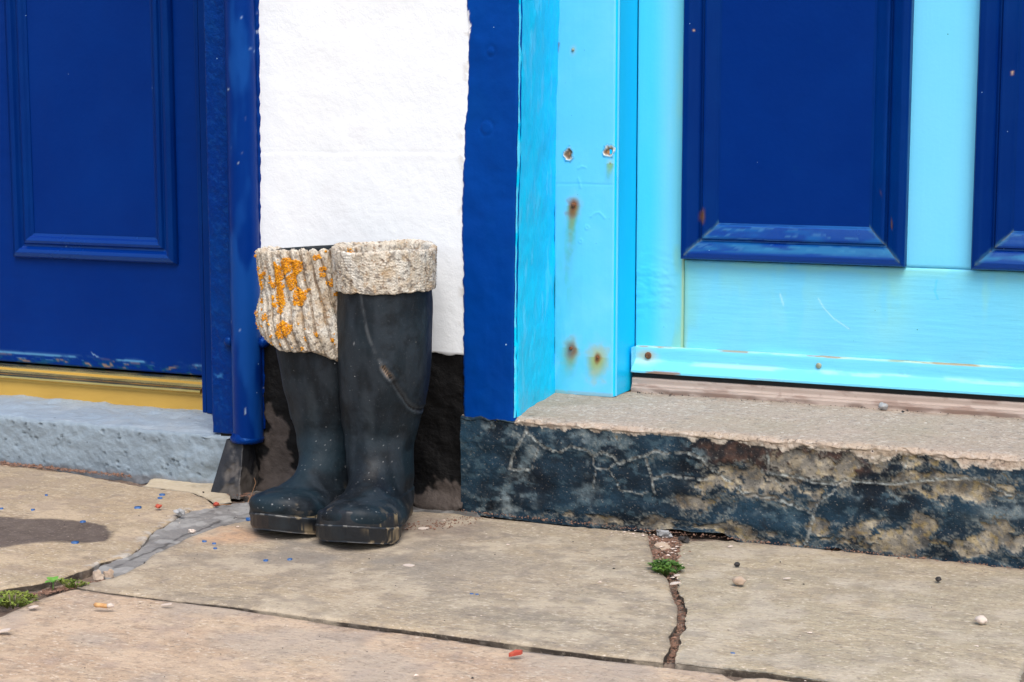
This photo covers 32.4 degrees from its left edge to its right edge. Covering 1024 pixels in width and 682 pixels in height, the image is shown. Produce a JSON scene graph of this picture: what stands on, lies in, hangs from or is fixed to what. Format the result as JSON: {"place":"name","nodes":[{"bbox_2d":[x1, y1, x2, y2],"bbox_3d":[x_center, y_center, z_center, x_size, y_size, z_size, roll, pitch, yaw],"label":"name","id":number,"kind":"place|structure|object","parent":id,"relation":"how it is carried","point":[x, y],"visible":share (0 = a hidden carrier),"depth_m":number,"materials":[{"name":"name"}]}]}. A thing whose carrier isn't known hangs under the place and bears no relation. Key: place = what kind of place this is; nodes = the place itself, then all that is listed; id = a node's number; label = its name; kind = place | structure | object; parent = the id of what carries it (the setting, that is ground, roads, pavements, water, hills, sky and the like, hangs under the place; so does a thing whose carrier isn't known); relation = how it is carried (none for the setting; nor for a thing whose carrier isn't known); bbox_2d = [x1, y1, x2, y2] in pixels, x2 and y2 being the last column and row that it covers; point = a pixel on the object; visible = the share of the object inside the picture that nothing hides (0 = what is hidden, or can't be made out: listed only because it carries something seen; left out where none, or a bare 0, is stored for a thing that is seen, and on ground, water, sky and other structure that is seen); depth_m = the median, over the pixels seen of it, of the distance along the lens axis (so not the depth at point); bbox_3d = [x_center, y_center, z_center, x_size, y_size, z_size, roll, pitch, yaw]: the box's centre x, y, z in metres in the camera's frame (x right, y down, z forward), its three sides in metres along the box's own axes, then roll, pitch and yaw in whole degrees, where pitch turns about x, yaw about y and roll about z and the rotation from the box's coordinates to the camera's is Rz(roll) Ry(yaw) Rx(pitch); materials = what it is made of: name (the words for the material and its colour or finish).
{"place":"outdoors","nodes":[
{"label":"outdoors","id":0,"kind":"place"},
{"bbox_2d":[0,464,1023,681],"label":"pavement","id":1,"kind":"structure","parent":0,"point":[559,613],"depth_m":2.22,"materials":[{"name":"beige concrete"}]},
{"bbox_2d":[0,628,10,632],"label":"paint flake","id":2,"kind":"object","parent":1,"relation":"on","point":[5,630],"visible":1,"depth_m":2.10,"materials":[{"name":"beige paint"}]},
{"bbox_2d":[0,590,37,608],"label":"moss","id":3,"kind":"object","parent":1,"relation":"on","point":[26,596],"visible":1,"depth_m":2.23,"materials":[{"name":"green plant"}]},
{"bbox_2d":[0,460,131,477],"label":"brown debris","id":4,"kind":"object","parent":1,"relation":"on","point":[4,462],"visible":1,"depth_m":3.05,"materials":[{"name":"brown soil"}]},
{"bbox_2d":[30,579,103,595],"bbox_3d":[-0.580,0.323,2.319,0.128,0.007,0.038,-5,9,-31],"label":"gutter grit","id":5,"kind":"object","parent":1,"relation":"on","point":[49,591],"visible":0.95,"depth_m":2.30,"materials":[{"name":"grey gravel"}]},
{"bbox_2d":[45,576,60,590],"bbox_3d":[-0.598,0.318,2.300,0.020,0.018,0.019,-1,8,-4],"label":"seedling","id":6,"kind":"object","parent":5,"relation":"on","point":[53,579],"visible":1,"depth_m":2.30,"materials":[{"name":"green plant"}]},
{"bbox_2d":[58,578,89,588],"bbox_3d":[-0.576,0.319,2.316,0.049,0.014,0.020,3,8,24],"label":"moss","id":7,"kind":"object","parent":1,"relation":"on","point":[71,583],"visible":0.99,"depth_m":2.31,"materials":[{"name":"green plant"}]},
{"bbox_2d":[93,569,104,580],"bbox_3d":[-0.553,0.314,2.353,0.017,0.018,0.012,2,8,18],"label":"stone fragment","id":8,"kind":"object","parent":1,"relation":"on","point":[97,575],"visible":1,"depth_m":2.35,"materials":[{"name":"beige stone"}]},
{"bbox_2d":[93,602,113,607],"bbox_3d":[-0.509,0.330,2.196,0.027,0.006,0.008,1,8,7],"label":"cigarette end","id":9,"kind":"object","parent":1,"relation":"on","point":[102,605],"visible":1,"depth_m":2.19,"materials":[{"name":"paper"}]},
{"bbox_2d":[103,569,113,577],"bbox_3d":[-0.540,0.313,2.361,0.014,0.017,0.010,3,8,24],"label":"stone fragment","id":10,"kind":"object","parent":1,"relation":"on","point":[109,573],"visible":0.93,"depth_m":2.36,"materials":[{"name":"beige stone"}]},
{"bbox_2d":[0,395,229,483],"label":"grey step","id":11,"kind":"object","parent":1,"relation":"on","point":[142,444],"visible":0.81,"depth_m":3.03,"materials":[{"name":"blue paint"}]},
{"bbox_2d":[0,362,202,410],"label":"brass threshold","id":12,"kind":"object","parent":11,"relation":"on","point":[164,391],"visible":1,"depth_m":3.23,"materials":[{"name":"gold metal"}]},
{"bbox_2d":[173,508,184,515],"bbox_3d":[-0.508,0.261,2.698,0.019,0.012,0.013,3,8,24],"label":"stone fragment","id":13,"kind":"object","parent":1,"relation":"on","point":[180,511],"visible":1,"depth_m":2.69,"materials":[{"name":"white stone"}]},
{"bbox_2d":[227,492,254,497],"bbox_3d":[-0.417,0.249,2.845,0.104,0.005,0.041,4,9,29],"label":"corner debris","id":14,"kind":"object","parent":1,"relation":"on","point":[243,495],"visible":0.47,"depth_m":2.84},
{"bbox_2d":[249,244,362,533],"bbox_3d":[-0.298,0.065,2.643,0.182,0.419,0.264,0,8,-1],"label":"rubber boot","id":15,"kind":"object","parent":1,"relation":"on","point":[295,313],"visible":0.81,"depth_m":2.61,"materials":[{"name":"black rubber"}]},
{"bbox_2d":[0,493,734,653],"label":"blue paint drops","id":16,"kind":"object","parent":1,"relation":"on","point":[140,507],"visible":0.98,"depth_m":2.65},
{"bbox_2d":[315,239,436,543],"bbox_3d":[-0.199,0.071,2.581,0.155,0.424,0.276,2,8,12],"label":"rubber boot","id":17,"kind":"object","parent":1,"relation":"on","point":[384,289],"visible":1,"depth_m":2.56,"materials":[{"name":"black rubber"}]},
{"bbox_2d":[402,513,492,532],"bbox_3d":[-0.115,0.274,2.644,0.194,0.005,0.088,-4,8,-27],"label":"red grit","id":18,"kind":"object","parent":1,"relation":"on","point":[440,523],"visible":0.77,"depth_m":2.65,"materials":[{"name":"brown gravel"}]},
{"bbox_2d":[3,491,982,678],"bbox_3d":[-0.069,0.327,2.245,1.436,0.004,0.881,3,8,24],"label":"grit","id":19,"kind":"object","parent":1,"relation":"on","point":[408,613],"visible":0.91,"depth_m":2.23,"materials":[{"name":"black"}]},
{"bbox_2d":[0,508,993,680],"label":"pale grit","id":20,"kind":"object","parent":1,"relation":"on","point":[511,591],"visible":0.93,"depth_m":2.17,"materials":[{"name":"beige stone"}]},
{"bbox_2d":[509,650,522,656],"bbox_3d":[0.004,0.356,2.008,0.014,0.008,0.009,3,8,24],"label":"red chip","id":21,"kind":"object","parent":1,"relation":"on","point":[515,653],"visible":1,"depth_m":2.00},
{"bbox_2d":[611,530,684,578],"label":"white flakes","id":22,"kind":"object","parent":1,"relation":"on","point":[659,546],"visible":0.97,"depth_m":2.53,"materials":[{"name":"beige stone"}]},
{"bbox_2d":[653,542,670,550],"bbox_3d":[0.214,0.293,2.514,0.026,0.013,0.024,2,8,13],"label":"stone fragment","id":23,"kind":"object","parent":1,"relation":"on","point":[662,544],"visible":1,"depth_m":2.51,"materials":[{"name":"beige stone"}]},
{"bbox_2d":[656,530,672,537],"bbox_3d":[0.223,0.282,2.574,0.027,0.014,0.013,3,8,24],"label":"stone fragment","id":24,"kind":"object","parent":1,"relation":"on","point":[664,533],"visible":1,"depth_m":2.57,"materials":[{"name":"grey stone"}]},
{"bbox_2d":[646,558,685,577],"bbox_3d":[0.207,0.305,2.378,0.050,0.024,0.049,-5,9,-34],"label":"weed","id":25,"kind":"object","parent":1,"relation":"on","point":[662,566],"visible":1,"depth_m":2.37,"materials":[{"name":"green plant"}]},
{"bbox_2d":[646,532,690,581],"bbox_3d":[0.217,0.300,2.471,0.094,0.008,0.278,0,8,2],"label":"crack debris","id":26,"kind":"object","parent":1,"relation":"on","point":[667,551],"visible":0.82,"depth_m":2.49,"materials":[{"name":"brown gravel"}]},
{"bbox_2d":[664,582,685,662],"bbox_3d":[0.205,0.344,2.181,0.035,0.005,0.352,1,8,6],"label":"crack grit","id":27,"kind":"object","parent":1,"relation":"on","point":[673,651],"visible":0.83,"depth_m":2.14,"materials":[{"name":"brown soil"}]},
{"bbox_2d":[678,536,689,542],"bbox_3d":[0.248,0.287,2.538,0.018,0.013,0.012,3,8,24],"label":"stone fragment","id":28,"kind":"object","parent":1,"relation":"on","point":[683,539],"visible":1,"depth_m":2.54,"materials":[{"name":"black stone"}]},
{"bbox_2d":[732,576,745,585],"bbox_3d":[0.296,0.314,2.304,0.020,0.013,0.014,3,8,24],"label":"pebble","id":29,"kind":"object","parent":1,"relation":"on","point":[739,580],"visible":1,"depth_m":2.30,"materials":[{"name":"beige stone"}]},
{"bbox_2d":[460,390,1023,568],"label":"concrete step","id":30,"kind":"object","parent":1,"relation":"on","point":[941,486],"visible":0.92,"depth_m":2.57,"materials":[{"name":"concrete"}]},
{"bbox_2d":[631,377,1023,418],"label":"door threshold","id":31,"kind":"object","parent":30,"relation":"on","point":[954,405],"depth_m":2.79,"materials":[{"name":"weathered bare wood"}]},
{"bbox_2d":[637,391,1023,418],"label":"step grit","id":32,"kind":"object","parent":30,"relation":"on","point":[790,402],"visible":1,"depth_m":2.81,"materials":[{"name":"black stone"}]},
{"bbox_2d":[879,402,887,409],"bbox_3d":[0.579,0.102,2.746,0.013,0.012,0.014,-5,9,-35],"label":"pebble","id":33,"kind":"object","parent":30,"relation":"on","point":[883,406],"visible":1,"depth_m":2.74,"materials":[{"name":"white stone"}]},
{"bbox_2d":[461,509,1023,568],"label":"brown debris","id":34,"kind":"object","parent":1,"relation":"on","point":[727,537],"visible":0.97,"depth_m":2.56,"materials":[{"name":"brown soil"}]},
{"bbox_2d":[974,615,987,624],"bbox_3d":[0.567,0.338,2.129,0.016,0.011,0.012,3,8,24],"label":"pebble","id":35,"kind":"object","parent":1,"relation":"on","point":[981,619],"visible":1,"depth_m":2.12,"materials":[{"name":"beige stone"}]},
{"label":"bedding ground","id":36,"kind":"structure","parent":0,"visible":0},
{"bbox_2d":[0,0,559,510],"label":"house wall","id":37,"kind":"structure","parent":36,"relation":"on","point":[424,120],"depth_m":2.73,"materials":[{"name":"white paint"}]},
{"bbox_2d":[193,0,232,433],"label":"navy door frame","id":38,"kind":"object","parent":37,"relation":"attached to","point":[211,140],"visible":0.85,"depth_m":2.89,"materials":[{"name":"paint"}]},
{"bbox_2d":[0,0,201,374],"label":"panelled door","id":39,"kind":"structure","parent":38,"relation":"attached to","point":[99,248],"depth_m":3.20,"materials":[{"name":"blue paint"}]},
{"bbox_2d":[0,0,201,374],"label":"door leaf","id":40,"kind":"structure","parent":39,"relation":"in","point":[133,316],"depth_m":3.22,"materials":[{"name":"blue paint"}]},
{"bbox_2d":[224,0,268,444],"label":"downpipe","id":41,"kind":"object","parent":37,"relation":"attached to","point":[246,341],"visible":0.98,"depth_m":2.82,"materials":[{"name":"blue metal"}]},
{"bbox_2d":[554,0,638,396],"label":"door frame","id":42,"kind":"object","parent":37,"relation":"attached to","point":[596,210],"visible":1,"depth_m":2.86,"materials":[{"name":"blue wood"}]},
{"bbox_2d":[631,0,1023,401],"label":"panelled door","id":43,"kind":"structure","parent":42,"relation":"attached to","point":[830,194],"depth_m":2.78,"materials":[{"name":"teal paint"}]}
]}

